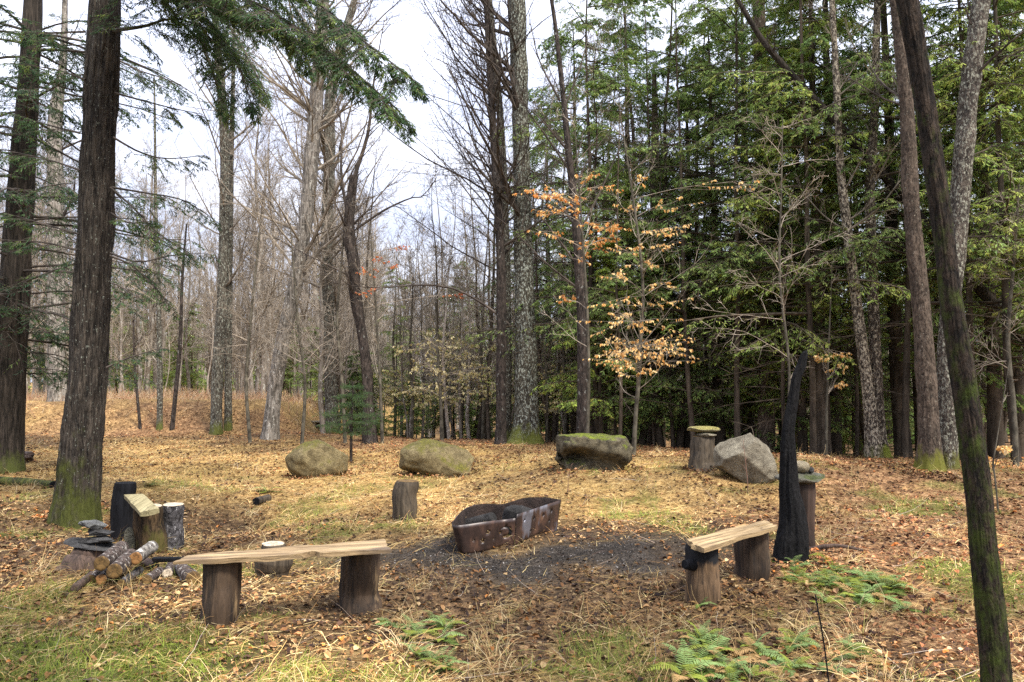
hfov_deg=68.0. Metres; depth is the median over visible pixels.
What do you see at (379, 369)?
beech sapling
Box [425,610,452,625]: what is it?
fern
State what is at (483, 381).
beech sapling
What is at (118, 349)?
hemlock tree
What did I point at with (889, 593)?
fern
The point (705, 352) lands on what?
hemlock tree
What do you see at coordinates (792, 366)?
hemlock tree
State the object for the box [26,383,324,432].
dry weeds
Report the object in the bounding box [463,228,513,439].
thin tree
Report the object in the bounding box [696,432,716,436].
flat stone
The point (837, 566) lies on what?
fern
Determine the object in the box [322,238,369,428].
thin tree
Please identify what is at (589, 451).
boulder
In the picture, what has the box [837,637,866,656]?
fern
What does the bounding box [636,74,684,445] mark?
hemlock tree
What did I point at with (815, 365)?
hemlock tree
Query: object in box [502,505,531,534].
charred chunk
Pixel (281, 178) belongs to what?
bare tree
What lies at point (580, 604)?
fallen leaves
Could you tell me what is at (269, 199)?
bare tree
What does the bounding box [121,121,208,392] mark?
bare tree
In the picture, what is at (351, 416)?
fir sapling
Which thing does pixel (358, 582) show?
log bench
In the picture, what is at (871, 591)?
fern
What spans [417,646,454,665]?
fern
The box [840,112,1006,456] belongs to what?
hemlock tree
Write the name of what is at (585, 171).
thin tree
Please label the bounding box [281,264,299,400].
bare tree
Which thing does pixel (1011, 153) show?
hemlock tree
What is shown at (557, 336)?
thin tree
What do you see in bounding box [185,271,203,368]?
bare tree
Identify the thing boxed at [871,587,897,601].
fern
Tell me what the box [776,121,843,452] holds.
thin tree
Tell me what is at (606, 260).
hemlock tree
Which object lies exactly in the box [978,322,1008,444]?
hemlock tree
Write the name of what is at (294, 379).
bare tree
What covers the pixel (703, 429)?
flat stone
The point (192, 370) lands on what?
hemlock tree
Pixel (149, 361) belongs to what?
bare tree
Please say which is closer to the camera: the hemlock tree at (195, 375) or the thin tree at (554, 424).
the thin tree at (554, 424)
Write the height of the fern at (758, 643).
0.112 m
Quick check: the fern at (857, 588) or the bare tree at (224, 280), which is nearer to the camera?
the fern at (857, 588)
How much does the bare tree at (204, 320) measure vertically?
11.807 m
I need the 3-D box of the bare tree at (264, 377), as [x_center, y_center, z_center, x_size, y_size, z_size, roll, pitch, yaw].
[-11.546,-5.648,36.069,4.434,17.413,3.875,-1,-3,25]
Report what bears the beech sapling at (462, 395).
on the ground at (184, 420)
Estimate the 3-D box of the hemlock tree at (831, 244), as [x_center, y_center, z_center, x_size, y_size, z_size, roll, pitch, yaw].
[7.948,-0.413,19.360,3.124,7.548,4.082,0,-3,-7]
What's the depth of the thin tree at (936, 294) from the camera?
20.50 m
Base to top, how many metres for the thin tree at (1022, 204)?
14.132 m
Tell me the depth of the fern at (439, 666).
4.22 m
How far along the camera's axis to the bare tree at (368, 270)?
39.88 m
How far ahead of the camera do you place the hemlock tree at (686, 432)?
20.84 m
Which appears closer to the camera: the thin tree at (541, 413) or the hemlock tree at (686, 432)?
the hemlock tree at (686, 432)
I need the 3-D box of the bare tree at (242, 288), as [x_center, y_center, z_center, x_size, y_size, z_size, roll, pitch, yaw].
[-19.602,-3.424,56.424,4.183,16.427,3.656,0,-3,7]
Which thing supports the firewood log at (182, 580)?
on the firewood log at (185, 571)
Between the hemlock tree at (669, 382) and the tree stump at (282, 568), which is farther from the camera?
the hemlock tree at (669, 382)
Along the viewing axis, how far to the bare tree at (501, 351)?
19.44 m
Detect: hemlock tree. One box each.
[0,0,212,473]
[27,268,69,387]
[108,265,133,386]
[108,311,143,395]
[109,266,171,385]
[123,331,152,393]
[128,324,165,390]
[150,339,174,390]
[163,304,208,395]
[163,319,206,393]
[166,328,206,390]
[259,329,306,396]
[284,327,318,395]
[285,311,318,397]
[307,352,324,404]
[338,350,388,430]
[348,364,392,434]
[353,380,390,435]
[358,267,435,435]
[374,298,403,425]
[384,372,428,436]
[386,334,420,433]
[388,383,431,438]
[403,346,442,438]
[413,286,475,436]
[414,277,477,437]
[441,261,491,438]
[449,284,495,431]
[456,390,477,435]
[457,401,478,439]
[458,310,495,428]
[465,0,689,433]
[471,187,568,439]
[474,205,559,438]
[475,19,634,433]
[476,99,587,437]
[490,402,513,438]
[490,403,513,434]
[511,328,551,438]
[512,109,680,435]
[530,240,666,434]
[532,0,728,444]
[534,48,702,434]
[539,303,570,433]
[542,240,618,433]
[550,185,680,435]
[550,362,617,433]
[563,280,658,434]
[568,0,734,432]
[568,203,680,433]
[586,202,635,434]
[590,334,639,442]
[596,28,756,448]
[601,0,776,440]
[606,223,709,446]
[609,246,733,446]
[612,307,700,446]
[618,3,803,445]
[630,0,876,437]
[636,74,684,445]
[646,0,864,440]
[646,236,680,445]
[660,0,910,453]
[663,217,754,438]
[663,341,727,441]
[670,34,904,454]
[685,250,806,448]
[691,0,981,455]
[693,311,756,447]
[693,315,756,435]
[694,24,889,434]
[702,280,809,450]
[704,302,796,452]
[712,217,808,438]
[718,0,933,454]
[723,0,802,452]
[730,82,883,453]
[744,250,854,454]
[746,206,851,439]
[748,0,1023,457]
[763,56,936,455]
[776,178,890,454]
[780,0,1023,458]
[785,65,910,456]
[808,325,893,457]
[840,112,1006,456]
[840,135,985,456]
[841,0,1023,385]
[846,300,914,447]
[861,0,1023,461]
[863,0,1023,458]
[879,65,1023,459]
[882,345,892,442]
[883,298,912,445]
[885,0,1023,457]
[898,95,1023,441]
[903,0,1023,425]
[909,390,1009,456]
[954,0,1023,428]
[972,185,1007,441]
[977,257,1003,442]
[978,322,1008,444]
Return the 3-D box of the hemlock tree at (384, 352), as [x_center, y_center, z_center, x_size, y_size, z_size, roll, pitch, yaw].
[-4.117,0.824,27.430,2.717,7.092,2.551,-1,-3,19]
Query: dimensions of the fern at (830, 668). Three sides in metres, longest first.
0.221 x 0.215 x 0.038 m
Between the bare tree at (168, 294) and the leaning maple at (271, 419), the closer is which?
the leaning maple at (271, 419)
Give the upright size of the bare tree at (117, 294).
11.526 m
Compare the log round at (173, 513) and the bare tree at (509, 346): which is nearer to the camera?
the log round at (173, 513)
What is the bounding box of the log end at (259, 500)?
[252,494,271,505]
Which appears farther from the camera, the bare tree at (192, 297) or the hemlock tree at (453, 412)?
the bare tree at (192, 297)
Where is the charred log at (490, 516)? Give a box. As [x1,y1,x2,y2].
[465,512,496,523]
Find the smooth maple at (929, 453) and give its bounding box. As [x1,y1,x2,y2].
[824,0,946,471]
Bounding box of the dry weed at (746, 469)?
[743,441,747,491]
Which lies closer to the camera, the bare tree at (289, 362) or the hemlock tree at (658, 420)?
the hemlock tree at (658, 420)
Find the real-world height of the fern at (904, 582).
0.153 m
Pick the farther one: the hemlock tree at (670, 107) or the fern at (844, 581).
the hemlock tree at (670, 107)
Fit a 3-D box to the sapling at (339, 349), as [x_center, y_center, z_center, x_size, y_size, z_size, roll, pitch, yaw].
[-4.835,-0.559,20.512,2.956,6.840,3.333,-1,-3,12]
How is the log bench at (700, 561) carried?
on the ground at (184, 420)
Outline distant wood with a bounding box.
[27,237,667,395]
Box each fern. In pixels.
[141,475,160,484]
[253,484,278,492]
[371,617,404,627]
[389,628,432,640]
[395,621,417,628]
[401,613,433,643]
[401,642,431,658]
[403,644,433,660]
[416,618,465,644]
[416,648,469,672]
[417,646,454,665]
[420,615,468,629]
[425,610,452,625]
[427,657,474,676]
[646,640,720,681]
[662,643,716,681]
[672,619,726,646]
[677,634,726,667]
[677,653,714,680]
[682,620,722,643]
[689,597,716,610]
[689,629,716,643]
[690,624,739,656]
[693,658,727,673]
[700,658,751,679]
[705,669,737,681]
[706,641,752,656]
[706,660,742,681]
[712,649,755,676]
[727,661,781,681]
[731,637,791,663]
[733,631,770,651]
[748,658,798,676]
[768,625,819,651]
[769,652,814,676]
[773,629,810,649]
[774,555,814,573]
[777,570,796,581]
[777,631,821,656]
[786,573,817,581]
[788,566,811,579]
[790,560,811,568]
[797,573,825,587]
[802,653,835,671]
[806,587,852,611]
[807,573,848,590]
[809,551,833,562]
[810,571,857,585]
[812,568,838,585]
[817,664,857,681]
[819,557,849,571]
[824,557,848,568]
[828,594,860,602]
[830,634,864,653]
[833,571,865,588]
[833,579,883,607]
[833,649,891,664]
[836,638,882,656]
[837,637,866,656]
[840,567,901,586]
[844,583,887,601]
[845,588,874,603]
[848,569,879,580]
[855,583,882,598]
[857,566,886,584]
[858,572,914,591]
[861,571,915,595]
[861,578,900,589]
[861,582,898,598]
[865,571,907,594]
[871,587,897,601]
[879,595,923,612]
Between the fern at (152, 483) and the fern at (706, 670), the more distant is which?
the fern at (152, 483)
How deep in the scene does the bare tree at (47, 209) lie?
38.17 m
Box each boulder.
[285,439,348,478]
[399,439,473,476]
[555,433,633,470]
[713,433,777,483]
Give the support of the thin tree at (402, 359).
on the ground at (184, 420)
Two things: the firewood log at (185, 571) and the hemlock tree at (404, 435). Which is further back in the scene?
the hemlock tree at (404, 435)
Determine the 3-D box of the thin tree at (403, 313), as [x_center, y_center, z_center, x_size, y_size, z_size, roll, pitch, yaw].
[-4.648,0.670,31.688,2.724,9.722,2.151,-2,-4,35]
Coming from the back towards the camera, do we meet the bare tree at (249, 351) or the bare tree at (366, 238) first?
the bare tree at (366, 238)
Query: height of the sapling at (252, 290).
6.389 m
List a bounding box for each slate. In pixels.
[63,537,113,550]
[78,520,107,529]
[78,535,114,543]
[88,529,114,535]
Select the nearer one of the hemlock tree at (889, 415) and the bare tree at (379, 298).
the hemlock tree at (889, 415)
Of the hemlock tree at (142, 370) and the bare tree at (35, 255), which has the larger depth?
the hemlock tree at (142, 370)
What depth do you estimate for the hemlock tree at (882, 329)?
27.51 m
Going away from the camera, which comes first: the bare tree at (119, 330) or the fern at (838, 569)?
the fern at (838, 569)
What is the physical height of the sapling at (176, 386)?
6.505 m
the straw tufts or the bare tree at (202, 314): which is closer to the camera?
the straw tufts
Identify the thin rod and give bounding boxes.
[815,595,828,681]
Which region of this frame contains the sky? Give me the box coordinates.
[0,0,1023,381]
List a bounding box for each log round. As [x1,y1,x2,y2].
[110,481,136,542]
[132,504,167,553]
[163,502,184,550]
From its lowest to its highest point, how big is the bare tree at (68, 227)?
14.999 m
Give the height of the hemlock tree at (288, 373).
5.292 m
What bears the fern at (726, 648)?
on the ground at (184, 420)
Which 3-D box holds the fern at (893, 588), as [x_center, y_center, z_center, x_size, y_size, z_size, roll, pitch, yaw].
[2.842,1.829,5.755,0.450,0.144,0.285,-2,-4,37]
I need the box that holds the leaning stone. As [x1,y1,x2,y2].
[124,527,135,548]
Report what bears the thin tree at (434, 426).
on the ground at (184, 420)
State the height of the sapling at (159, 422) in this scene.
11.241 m
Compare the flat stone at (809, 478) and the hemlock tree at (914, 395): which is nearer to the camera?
the flat stone at (809, 478)
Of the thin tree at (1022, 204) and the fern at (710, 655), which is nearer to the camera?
the fern at (710, 655)
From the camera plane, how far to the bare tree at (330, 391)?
24.99 m
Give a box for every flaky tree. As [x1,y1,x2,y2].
[794,0,902,457]
[829,0,915,457]
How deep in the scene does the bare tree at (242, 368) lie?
41.15 m
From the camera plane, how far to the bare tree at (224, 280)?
23.01 m
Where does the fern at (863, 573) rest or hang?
on the ground at (184, 420)
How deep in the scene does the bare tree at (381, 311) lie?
34.51 m
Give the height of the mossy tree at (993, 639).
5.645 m
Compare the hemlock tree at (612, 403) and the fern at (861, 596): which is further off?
the hemlock tree at (612, 403)
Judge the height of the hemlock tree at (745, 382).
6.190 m
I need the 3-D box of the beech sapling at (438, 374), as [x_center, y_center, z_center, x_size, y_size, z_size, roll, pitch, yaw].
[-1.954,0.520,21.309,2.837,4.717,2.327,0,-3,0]
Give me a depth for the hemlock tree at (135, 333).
49.92 m
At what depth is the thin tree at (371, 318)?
32.16 m
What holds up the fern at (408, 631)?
on the ground at (184, 420)
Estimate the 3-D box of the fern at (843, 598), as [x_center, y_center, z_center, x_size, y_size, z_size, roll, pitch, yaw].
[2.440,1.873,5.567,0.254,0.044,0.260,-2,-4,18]
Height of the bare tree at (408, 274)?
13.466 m
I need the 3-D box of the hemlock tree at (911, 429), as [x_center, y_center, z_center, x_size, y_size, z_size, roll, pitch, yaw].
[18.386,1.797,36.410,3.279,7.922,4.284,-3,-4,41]
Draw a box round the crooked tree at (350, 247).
[261,18,440,443]
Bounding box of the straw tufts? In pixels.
[0,438,1023,681]
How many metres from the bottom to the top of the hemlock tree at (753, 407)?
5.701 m
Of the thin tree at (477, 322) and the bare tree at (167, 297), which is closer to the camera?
the thin tree at (477, 322)
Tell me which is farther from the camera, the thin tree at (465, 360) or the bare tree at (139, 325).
the bare tree at (139, 325)
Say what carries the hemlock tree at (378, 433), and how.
on the ground at (184, 420)
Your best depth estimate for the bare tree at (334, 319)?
34.08 m
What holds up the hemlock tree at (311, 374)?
on the ground at (184, 420)
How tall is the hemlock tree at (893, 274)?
9.389 m
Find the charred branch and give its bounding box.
[152,557,182,562]
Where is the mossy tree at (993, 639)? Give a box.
[895,0,1012,681]
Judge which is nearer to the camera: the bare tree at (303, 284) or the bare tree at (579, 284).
the bare tree at (579, 284)
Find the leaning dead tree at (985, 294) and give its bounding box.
[734,0,1023,347]
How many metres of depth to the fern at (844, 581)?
5.84 m
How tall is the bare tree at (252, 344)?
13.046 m
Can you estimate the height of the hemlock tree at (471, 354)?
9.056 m
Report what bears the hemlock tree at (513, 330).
on the ground at (184, 420)
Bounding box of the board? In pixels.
[124,494,159,516]
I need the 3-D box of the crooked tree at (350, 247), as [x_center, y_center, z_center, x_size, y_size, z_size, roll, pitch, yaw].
[-4.395,-3.165,20.649,4.901,12.074,1.840,0,-3,0]
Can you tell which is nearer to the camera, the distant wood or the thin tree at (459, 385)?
the thin tree at (459, 385)
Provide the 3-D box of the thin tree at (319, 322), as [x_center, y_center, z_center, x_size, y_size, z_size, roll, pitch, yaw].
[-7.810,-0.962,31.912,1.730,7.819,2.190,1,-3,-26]
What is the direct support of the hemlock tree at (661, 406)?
on the ground at (184, 420)
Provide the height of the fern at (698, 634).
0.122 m
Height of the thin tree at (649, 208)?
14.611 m
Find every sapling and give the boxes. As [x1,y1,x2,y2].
[117,76,190,430]
[120,312,145,428]
[155,224,210,430]
[189,212,309,442]
[251,218,354,443]
[279,195,384,442]
[312,381,385,461]
[354,224,464,443]
[356,276,435,435]
[382,277,463,438]
[392,278,492,439]
[392,280,514,439]
[432,265,514,438]
[512,95,632,432]
[514,269,604,433]
[538,307,562,441]
[576,84,759,454]
[691,110,869,398]
[814,255,851,454]
[933,154,1023,465]
[988,356,1012,511]
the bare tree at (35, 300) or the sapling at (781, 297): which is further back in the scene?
the bare tree at (35, 300)
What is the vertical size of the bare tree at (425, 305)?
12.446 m
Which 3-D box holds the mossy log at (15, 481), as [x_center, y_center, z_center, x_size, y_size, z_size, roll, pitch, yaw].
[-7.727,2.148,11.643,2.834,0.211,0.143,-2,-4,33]
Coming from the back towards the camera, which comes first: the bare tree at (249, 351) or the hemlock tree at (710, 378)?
the bare tree at (249, 351)
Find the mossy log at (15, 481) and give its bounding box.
[0,476,54,487]
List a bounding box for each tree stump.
[53,547,104,570]
[254,541,292,578]
[688,435,715,471]
[799,483,815,546]
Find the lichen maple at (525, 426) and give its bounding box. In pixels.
[416,0,548,444]
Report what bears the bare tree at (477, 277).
on the ground at (184, 420)
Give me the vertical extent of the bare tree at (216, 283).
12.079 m
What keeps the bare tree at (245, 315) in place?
on the ground at (184, 420)
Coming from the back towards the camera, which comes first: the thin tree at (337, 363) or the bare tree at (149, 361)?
the bare tree at (149, 361)
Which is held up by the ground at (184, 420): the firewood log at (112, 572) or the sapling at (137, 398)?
the sapling at (137, 398)
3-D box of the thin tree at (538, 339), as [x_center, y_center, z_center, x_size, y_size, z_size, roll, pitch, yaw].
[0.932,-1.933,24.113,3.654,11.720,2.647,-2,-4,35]
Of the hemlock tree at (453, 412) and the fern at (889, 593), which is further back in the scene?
the hemlock tree at (453, 412)
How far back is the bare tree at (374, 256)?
48.13 m
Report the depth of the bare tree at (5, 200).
41.84 m
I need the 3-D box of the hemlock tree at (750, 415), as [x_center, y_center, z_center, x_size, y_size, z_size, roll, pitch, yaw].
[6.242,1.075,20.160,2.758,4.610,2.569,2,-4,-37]
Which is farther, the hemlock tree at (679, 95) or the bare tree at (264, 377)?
the bare tree at (264, 377)
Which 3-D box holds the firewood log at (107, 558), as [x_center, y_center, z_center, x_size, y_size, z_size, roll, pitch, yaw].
[-3.262,1.749,6.192,0.122,0.144,0.470,1,-3,-10]
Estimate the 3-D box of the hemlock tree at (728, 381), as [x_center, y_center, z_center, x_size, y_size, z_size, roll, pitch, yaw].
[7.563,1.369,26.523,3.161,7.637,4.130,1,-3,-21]
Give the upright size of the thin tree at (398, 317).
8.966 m
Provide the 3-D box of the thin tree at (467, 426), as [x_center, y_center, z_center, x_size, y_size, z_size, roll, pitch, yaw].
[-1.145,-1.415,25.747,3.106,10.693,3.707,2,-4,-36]
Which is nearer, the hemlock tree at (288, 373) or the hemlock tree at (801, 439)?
the hemlock tree at (801, 439)
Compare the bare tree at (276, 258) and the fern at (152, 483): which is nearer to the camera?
the fern at (152, 483)
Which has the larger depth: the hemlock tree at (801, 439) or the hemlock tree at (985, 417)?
the hemlock tree at (985, 417)
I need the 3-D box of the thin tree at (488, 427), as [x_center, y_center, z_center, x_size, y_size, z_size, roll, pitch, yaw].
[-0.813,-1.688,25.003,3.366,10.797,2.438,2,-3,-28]
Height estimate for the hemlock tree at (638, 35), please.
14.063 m
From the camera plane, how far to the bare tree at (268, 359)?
39.96 m
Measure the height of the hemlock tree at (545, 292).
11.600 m
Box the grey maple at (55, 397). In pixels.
[1,0,87,401]
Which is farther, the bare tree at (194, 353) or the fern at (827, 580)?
the bare tree at (194, 353)
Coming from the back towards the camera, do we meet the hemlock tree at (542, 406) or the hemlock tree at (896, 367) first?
the hemlock tree at (542, 406)
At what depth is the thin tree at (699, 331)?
26.06 m
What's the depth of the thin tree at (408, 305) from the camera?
25.39 m
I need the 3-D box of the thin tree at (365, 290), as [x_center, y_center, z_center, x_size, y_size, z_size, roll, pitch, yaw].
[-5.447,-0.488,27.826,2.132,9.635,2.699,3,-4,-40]
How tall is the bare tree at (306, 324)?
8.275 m
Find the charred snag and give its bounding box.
[772,350,808,564]
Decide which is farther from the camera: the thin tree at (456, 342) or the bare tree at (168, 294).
the bare tree at (168, 294)
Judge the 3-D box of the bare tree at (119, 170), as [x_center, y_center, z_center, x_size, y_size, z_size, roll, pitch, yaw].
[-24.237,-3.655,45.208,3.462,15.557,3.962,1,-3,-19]
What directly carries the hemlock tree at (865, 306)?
on the ground at (184, 420)
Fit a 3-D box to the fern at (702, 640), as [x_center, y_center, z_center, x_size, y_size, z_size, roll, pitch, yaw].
[1.143,1.794,4.645,0.348,0.115,0.216,0,-3,-2]
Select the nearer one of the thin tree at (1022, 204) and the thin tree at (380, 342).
the thin tree at (1022, 204)
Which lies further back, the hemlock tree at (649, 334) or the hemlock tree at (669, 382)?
the hemlock tree at (649, 334)
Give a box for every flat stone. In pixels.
[687,426,719,431]
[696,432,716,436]
[774,472,824,483]
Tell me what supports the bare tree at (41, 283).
on the ground at (184, 420)
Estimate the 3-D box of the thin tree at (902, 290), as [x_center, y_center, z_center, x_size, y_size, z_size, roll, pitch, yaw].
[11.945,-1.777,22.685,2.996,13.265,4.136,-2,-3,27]
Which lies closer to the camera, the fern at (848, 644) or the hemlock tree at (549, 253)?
the fern at (848, 644)
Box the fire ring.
[452,497,560,554]
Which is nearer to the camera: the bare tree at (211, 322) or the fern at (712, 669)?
the fern at (712, 669)
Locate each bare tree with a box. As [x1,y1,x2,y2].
[0,80,81,397]
[0,109,46,343]
[0,142,68,338]
[0,151,77,349]
[0,164,37,305]
[2,160,46,348]
[8,170,67,348]
[26,184,47,394]
[28,225,74,396]
[32,106,77,314]
[32,135,78,395]
[32,164,76,329]
[33,97,78,397]
[33,205,125,369]
[38,156,77,320]
[66,100,134,321]
[108,221,146,394]
[108,296,128,390]
[109,151,134,337]
[109,195,150,394]
[109,215,154,393]
[109,266,141,385]
[110,191,135,330]
[110,251,154,395]
[111,244,135,393]
[112,190,208,392]
[113,158,193,391]
[115,159,179,397]
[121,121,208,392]
[123,178,169,395]
[123,321,151,391]
[125,283,168,389]
[144,194,217,394]
[146,239,175,351]
[147,263,180,346]
[149,185,204,391]
[149,279,195,390]
[156,259,196,391]
[160,158,217,393]
[161,0,277,434]
[176,158,266,395]
[176,309,206,381]
[180,205,216,395]
[184,268,205,372]
[185,151,266,349]
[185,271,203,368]
[186,231,233,351]
[188,231,245,369]
[189,222,250,372]
[189,274,209,393]
[190,231,247,393]
[191,225,233,394]
[192,226,218,380]
[195,134,292,396]
[195,254,243,363]
[196,128,291,395]
[197,159,278,392]
[201,2,280,430]
[205,238,240,336]
[206,231,260,373]
[209,275,244,391]
[211,191,276,396]
[214,0,407,433]
[216,41,318,397]
[232,171,300,394]
[232,253,267,395]
[233,108,299,393]
[233,153,312,365]
[233,205,277,396]
[233,210,269,390]
[235,141,309,388]
[239,155,302,337]
[240,283,255,392]
[253,270,292,389]
[259,90,322,398]
[269,141,337,398]
[274,268,312,396]
[277,74,364,307]
[280,86,367,338]
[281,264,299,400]
[282,191,320,388]
[283,282,296,397]
[288,253,318,396]
[290,202,355,360]
[307,180,377,402]
[307,197,372,404]
[308,179,358,346]
[311,186,356,338]
[313,292,351,356]
[331,0,692,444]
[335,251,350,406]
[336,142,384,394]
[336,224,392,370]
[343,239,412,426]
[348,227,398,368]
[355,177,398,353]
[355,186,413,363]
[355,188,389,330]
[355,206,402,351]
[358,207,388,357]
[358,229,401,342]
[359,0,546,438]
[360,200,394,329]
[368,271,388,412]
[384,242,423,373]
[389,233,427,345]
[413,266,441,422]
[445,244,482,397]
[445,268,458,429]
[456,276,490,419]
[463,234,493,397]
[491,0,641,432]
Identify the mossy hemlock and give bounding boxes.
[0,0,429,528]
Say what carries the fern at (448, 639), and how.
on the ground at (184, 420)
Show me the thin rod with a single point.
(822, 638)
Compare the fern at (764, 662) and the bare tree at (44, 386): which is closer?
the fern at (764, 662)
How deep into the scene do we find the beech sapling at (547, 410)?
19.92 m
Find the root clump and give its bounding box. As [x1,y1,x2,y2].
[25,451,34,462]
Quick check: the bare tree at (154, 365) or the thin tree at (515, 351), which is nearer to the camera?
the thin tree at (515, 351)
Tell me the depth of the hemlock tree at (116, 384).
49.39 m
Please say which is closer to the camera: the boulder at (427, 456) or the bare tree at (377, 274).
the boulder at (427, 456)
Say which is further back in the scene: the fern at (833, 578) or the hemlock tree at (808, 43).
the hemlock tree at (808, 43)
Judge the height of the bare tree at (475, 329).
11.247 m
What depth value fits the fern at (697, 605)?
5.32 m
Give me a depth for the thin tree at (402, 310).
33.02 m
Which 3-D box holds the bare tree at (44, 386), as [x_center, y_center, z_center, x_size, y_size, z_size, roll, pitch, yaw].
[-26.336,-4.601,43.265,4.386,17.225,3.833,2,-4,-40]
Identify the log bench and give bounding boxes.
[173,539,391,625]
[681,520,777,605]
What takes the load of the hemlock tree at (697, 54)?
on the ground at (184, 420)
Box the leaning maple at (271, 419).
[195,0,416,439]
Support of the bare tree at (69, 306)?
on the ground at (184, 420)
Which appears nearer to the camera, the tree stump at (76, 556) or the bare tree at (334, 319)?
the tree stump at (76, 556)
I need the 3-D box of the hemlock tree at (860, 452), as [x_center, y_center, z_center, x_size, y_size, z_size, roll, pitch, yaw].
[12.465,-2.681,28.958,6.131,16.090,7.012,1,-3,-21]
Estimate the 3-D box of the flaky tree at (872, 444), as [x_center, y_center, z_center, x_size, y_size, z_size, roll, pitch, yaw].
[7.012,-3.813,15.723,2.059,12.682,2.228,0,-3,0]
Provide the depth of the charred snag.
6.66 m
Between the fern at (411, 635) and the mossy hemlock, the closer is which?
the fern at (411, 635)
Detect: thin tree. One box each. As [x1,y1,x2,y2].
[261,92,377,433]
[293,206,351,363]
[294,216,362,420]
[295,201,385,393]
[303,229,338,408]
[307,223,387,433]
[308,134,378,433]
[311,121,413,419]
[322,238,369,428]
[334,201,391,433]
[334,213,387,381]
[335,302,358,416]
[340,237,397,423]
[340,239,389,408]
[346,274,404,424]
[355,315,392,414]
[367,208,428,436]
[367,299,388,402]
[368,250,432,437]
[375,242,431,435]
[382,247,432,434]
[385,214,439,437]
[387,302,426,406]
[389,158,479,438]
[389,203,454,438]
[389,218,458,437]
[391,132,482,411]
[398,321,431,438]
[400,228,446,438]
[406,243,456,438]
[410,244,457,438]
[412,241,461,430]
[415,136,512,439]
[417,316,456,432]
[420,168,487,439]
[422,93,552,438]
[427,301,459,437]
[431,209,494,438]
[431,256,485,423]
[431,257,482,439]
[433,123,495,439]
[447,133,514,439]
[449,300,484,418]
[450,56,578,423]
[454,307,471,438]
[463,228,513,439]
[464,166,512,438]
[467,244,513,422]
[474,91,593,441]
[487,237,548,427]
[492,72,619,441]
[494,276,557,434]
[495,257,541,394]
[512,333,551,408]
[533,16,659,346]
[538,243,569,434]
[539,209,576,431]
[543,219,618,417]
[551,0,660,433]
[575,0,718,446]
[593,0,739,445]
[603,0,753,447]
[621,36,728,446]
[676,62,731,433]
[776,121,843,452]
[801,161,889,444]
[840,221,883,455]
[858,18,997,356]
[878,72,932,412]
[931,37,1023,419]
[975,36,1023,385]
[981,112,1023,438]
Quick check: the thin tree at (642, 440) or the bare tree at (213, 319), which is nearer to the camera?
the thin tree at (642, 440)
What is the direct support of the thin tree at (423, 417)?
on the ground at (184, 420)
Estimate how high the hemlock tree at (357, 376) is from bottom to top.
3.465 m
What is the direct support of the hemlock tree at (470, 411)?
on the ground at (184, 420)
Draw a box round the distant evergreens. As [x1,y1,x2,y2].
[28,329,1009,443]
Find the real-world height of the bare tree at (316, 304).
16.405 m
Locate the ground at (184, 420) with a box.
[0,384,1023,681]
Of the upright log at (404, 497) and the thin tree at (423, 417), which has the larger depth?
the thin tree at (423, 417)
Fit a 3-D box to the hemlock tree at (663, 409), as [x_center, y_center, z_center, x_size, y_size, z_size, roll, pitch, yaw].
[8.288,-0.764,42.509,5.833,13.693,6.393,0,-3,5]
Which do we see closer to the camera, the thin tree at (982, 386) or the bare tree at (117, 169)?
the thin tree at (982, 386)
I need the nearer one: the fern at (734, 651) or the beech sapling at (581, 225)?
the fern at (734, 651)
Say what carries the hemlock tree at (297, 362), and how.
on the ground at (184, 420)
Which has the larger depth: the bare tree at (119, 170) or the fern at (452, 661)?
the bare tree at (119, 170)
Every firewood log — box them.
[70,571,92,591]
[89,570,101,582]
[94,541,128,570]
[96,568,110,584]
[106,548,135,578]
[117,566,143,587]
[129,541,158,564]
[140,558,158,567]
[141,567,163,584]
[162,562,174,577]
[174,564,200,584]
[175,564,183,582]
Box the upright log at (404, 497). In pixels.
[392,479,418,520]
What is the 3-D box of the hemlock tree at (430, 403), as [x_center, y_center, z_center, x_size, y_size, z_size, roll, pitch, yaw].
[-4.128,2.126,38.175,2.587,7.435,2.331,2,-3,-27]
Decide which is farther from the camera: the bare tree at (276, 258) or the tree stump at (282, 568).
the bare tree at (276, 258)
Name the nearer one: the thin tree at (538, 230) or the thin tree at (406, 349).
the thin tree at (538, 230)
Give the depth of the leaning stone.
7.26 m
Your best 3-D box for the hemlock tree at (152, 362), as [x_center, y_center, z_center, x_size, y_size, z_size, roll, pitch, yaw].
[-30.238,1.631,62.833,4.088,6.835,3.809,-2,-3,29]
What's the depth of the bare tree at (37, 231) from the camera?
37.67 m
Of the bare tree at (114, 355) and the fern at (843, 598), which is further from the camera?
the bare tree at (114, 355)
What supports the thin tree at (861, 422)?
on the ground at (184, 420)
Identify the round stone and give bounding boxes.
[797,461,809,472]
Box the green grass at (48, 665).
[0,457,1023,681]
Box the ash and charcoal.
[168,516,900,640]
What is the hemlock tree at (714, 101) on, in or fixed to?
on the ground at (184, 420)
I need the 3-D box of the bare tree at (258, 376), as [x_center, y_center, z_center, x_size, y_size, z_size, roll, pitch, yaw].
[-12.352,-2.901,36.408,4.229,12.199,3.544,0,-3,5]
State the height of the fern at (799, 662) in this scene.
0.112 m
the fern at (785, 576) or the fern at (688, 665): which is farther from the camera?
the fern at (785, 576)
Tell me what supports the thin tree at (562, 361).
on the ground at (184, 420)
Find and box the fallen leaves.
[0,398,1023,681]

